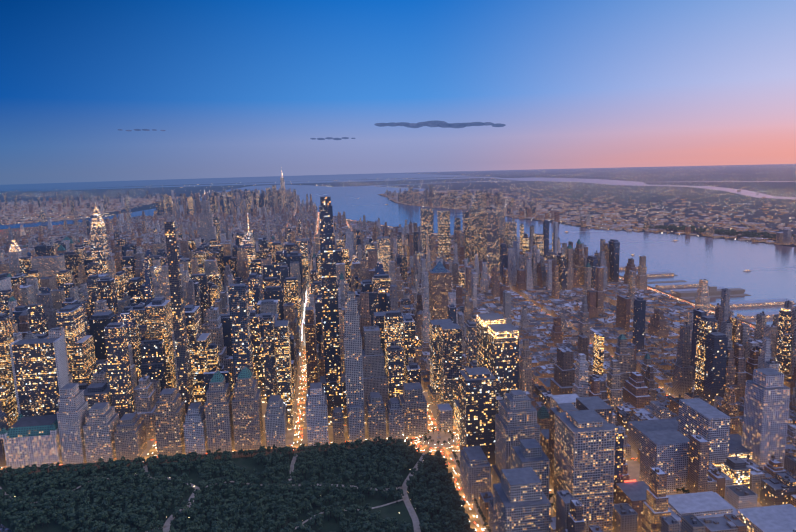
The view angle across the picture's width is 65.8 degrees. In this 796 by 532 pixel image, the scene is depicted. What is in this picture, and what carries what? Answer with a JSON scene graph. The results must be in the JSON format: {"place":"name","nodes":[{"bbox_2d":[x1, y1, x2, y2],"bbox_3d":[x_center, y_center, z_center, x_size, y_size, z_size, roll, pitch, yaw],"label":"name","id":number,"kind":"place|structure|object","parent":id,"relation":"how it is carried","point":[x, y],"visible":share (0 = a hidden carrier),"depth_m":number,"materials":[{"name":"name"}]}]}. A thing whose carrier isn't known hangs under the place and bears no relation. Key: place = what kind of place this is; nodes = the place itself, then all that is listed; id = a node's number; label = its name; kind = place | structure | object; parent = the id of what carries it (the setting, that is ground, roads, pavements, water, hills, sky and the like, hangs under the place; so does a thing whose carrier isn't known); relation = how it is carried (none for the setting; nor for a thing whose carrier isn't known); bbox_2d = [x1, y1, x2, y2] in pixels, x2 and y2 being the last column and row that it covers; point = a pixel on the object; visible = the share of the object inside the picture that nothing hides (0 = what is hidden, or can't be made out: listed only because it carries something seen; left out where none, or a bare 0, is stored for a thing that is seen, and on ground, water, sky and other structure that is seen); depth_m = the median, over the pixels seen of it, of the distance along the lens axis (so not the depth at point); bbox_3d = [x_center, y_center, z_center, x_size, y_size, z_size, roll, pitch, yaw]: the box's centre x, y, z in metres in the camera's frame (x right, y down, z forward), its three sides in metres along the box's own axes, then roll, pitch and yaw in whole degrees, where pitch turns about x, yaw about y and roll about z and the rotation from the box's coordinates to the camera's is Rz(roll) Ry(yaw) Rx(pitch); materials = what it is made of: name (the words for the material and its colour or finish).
{"place":"outdoors","nodes":[
{"label":"outdoors","id":0,"kind":"place"},
{"bbox_2d":[0,524,11,531],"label":"pond","id":1,"kind":"structure","parent":0,"point":[3,528],"depth_m":933.23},
{"bbox_2d":[118,129,164,130],"bbox_3d":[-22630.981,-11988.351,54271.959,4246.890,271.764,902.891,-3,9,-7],"label":"cloud","id":2,"kind":"structure","parent":0,"point":[142,129],"depth_m":54124.63,"materials":[{"name":"grey"}]},
{"bbox_2d":[0,445,468,531],"bbox_3d":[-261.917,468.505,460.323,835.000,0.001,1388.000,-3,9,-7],"label":"central park lawn","id":3,"kind":"structure","parent":0,"point":[399,511],"depth_m":995.66,"materials":[{"name":"green plant"}]},
{"bbox_2d":[0,454,424,531],"bbox_3d":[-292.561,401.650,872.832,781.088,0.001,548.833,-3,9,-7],"label":"central park paths","id":4,"kind":"structure","parent":3,"relation":"on","point":[405,499],"depth_m":988.47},
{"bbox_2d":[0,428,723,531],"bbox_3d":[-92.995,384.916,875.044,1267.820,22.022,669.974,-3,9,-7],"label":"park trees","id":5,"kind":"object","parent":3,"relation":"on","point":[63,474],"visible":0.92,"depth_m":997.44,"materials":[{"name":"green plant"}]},
{"bbox_2d":[0,173,499,191],"bbox_3d":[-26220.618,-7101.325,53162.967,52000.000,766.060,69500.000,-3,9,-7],"label":"bay water","id":6,"kind":"structure","parent":0,"point":[188,182],"depth_m":29048.40,"materials":[{"name":"blue liquid"}]},
{"bbox_2d":[310,137,354,139],"bbox_3d":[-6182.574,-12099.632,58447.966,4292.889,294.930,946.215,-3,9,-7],"label":"cloud","id":7,"kind":"structure","parent":0,"point":[332,138],"depth_m":58256.96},
{"bbox_2d":[0,214,755,527],"bbox_3d":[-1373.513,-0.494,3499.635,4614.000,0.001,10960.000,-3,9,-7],"label":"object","id":8,"kind":"structure","parent":0,"point":[35,230],"depth_m":1201.33,"materials":[{"name":"grey"}]},
{"bbox_2d":[517,237,795,319],"bbox_3d":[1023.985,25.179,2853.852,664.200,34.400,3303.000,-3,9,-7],"label":"piers","id":9,"kind":"structure","parent":8,"relation":"on","point":[714,291],"depth_m":2383.86,"materials":[{"name":"concrete"}]},
{"bbox_2d":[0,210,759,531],"bbox_3d":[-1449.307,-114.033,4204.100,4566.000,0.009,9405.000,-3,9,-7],"label":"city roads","id":10,"kind":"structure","parent":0,"point":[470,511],"depth_m":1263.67,"materials":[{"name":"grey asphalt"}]},
{"bbox_2d":[0,211,762,531],"bbox_3d":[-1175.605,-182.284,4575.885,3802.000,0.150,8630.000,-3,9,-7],"label":"city pavement","id":11,"kind":"structure","parent":0,"point":[633,472],"depth_m":1225.28,"materials":[{"name":"concrete"}]},
{"bbox_2d":[0,176,795,531],"bbox_3d":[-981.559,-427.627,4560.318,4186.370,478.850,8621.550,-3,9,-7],"label":"city buildings","id":12,"kind":"structure","parent":11,"relation":"on","point":[172,328],"depth_m":1299.03,"materials":[{"name":"grey concrete"}]},
{"bbox_2d":[301,291,635,481],"bbox_3d":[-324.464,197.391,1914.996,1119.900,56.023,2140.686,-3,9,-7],"label":"road markings","id":13,"kind":"object","parent":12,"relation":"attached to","point":[307,394],"visible":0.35,"depth_m":1961.55,"materials":[{"name":"white paint"}]},
{"bbox_2d":[0,164,795,246],"bbox_3d":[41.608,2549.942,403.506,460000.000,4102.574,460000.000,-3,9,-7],"label":"ground","id":14,"kind":"structure","parent":0,"point":[670,175],"depth_m":12378.53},
{"bbox_2d":[0,184,795,244],"bbox_3d":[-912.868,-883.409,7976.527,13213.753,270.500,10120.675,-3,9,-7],"label":"shore buildings","id":15,"kind":"structure","parent":14,"relation":"on","point":[426,198],"depth_m":7145.54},
{"bbox_2d":[643,224,794,239],"bbox_3d":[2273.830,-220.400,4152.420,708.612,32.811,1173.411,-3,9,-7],"label":"trees","id":16,"kind":"object","parent":14,"relation":"on","point":[733,232],"visible":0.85,"depth_m":4217.60,"materials":[{"name":"green plant"}]},
{"bbox_2d":[0,185,795,324],"bbox_3d":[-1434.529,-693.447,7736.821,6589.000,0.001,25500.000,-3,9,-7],"label":"harbour water","id":17,"kind":"structure","parent":0,"point":[717,262],"depth_m":3655.93,"materials":[{"name":"blue liquid"}]},
{"bbox_2d":[0,0,795,184],"label":"sky","id":18,"kind":"structure","parent":0,"point":[235,88],"materials":[{"name":"blue"}]},
{"bbox_2d":[404,425,459,454],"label":"roundabout road","id":19,"kind":"structure","parent":0,"point":[448,450],"depth_m":1170.69,"materials":[{"name":"grey asphalt"}]},
{"bbox_2d":[421,431,456,446],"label":"traffic circle","id":20,"kind":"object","parent":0,"point":[445,436],"depth_m":1196.91,"materials":[{"name":"concrete"}]},
{"bbox_2d":[375,121,505,127],"bbox_3d":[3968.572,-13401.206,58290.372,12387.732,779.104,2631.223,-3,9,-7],"label":"cloud","id":21,"kind":"structure","parent":0,"point":[436,124],"depth_m":57899.93,"materials":[{"name":"grey"}]},
{"bbox_2d":[373,180,523,185],"bbox_3d":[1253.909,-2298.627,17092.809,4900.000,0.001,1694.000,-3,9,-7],"label":"kill van kull water","id":22,"kind":"structure","parent":0,"point":[435,183],"depth_m":17286.25,"materials":[{"name":"blue liquid"}]},
{"bbox_2d":[315,194,795,270],"bbox_3d":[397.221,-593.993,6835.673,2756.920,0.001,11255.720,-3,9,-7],"label":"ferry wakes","id":23,"kind":"object","parent":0,"point":[631,243],"depth_m":3912.52,"materials":[{"name":"liquid"}]},
{"bbox_2d":[491,177,646,184],"bbox_3d":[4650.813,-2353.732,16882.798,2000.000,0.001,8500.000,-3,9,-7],"label":"bay","id":24,"kind":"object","parent":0,"point":[608,182],"depth_m":16136.47,"materials":[{"name":"blue liquid"}]},
{"bbox_2d":[631,185,795,198],"bbox_3d":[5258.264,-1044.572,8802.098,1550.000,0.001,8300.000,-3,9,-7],"label":"river","id":25,"kind":"structure","parent":0,"point":[748,193],"depth_m":9404.78,"materials":[{"name":"liquid"}]},
{"bbox_2d":[677,181,795,181],"bbox_3d":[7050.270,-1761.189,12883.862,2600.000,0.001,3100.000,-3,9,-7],"label":"passaic river","id":26,"kind":"structure","parent":0,"point":[736,181],"depth_m":13075.54,"materials":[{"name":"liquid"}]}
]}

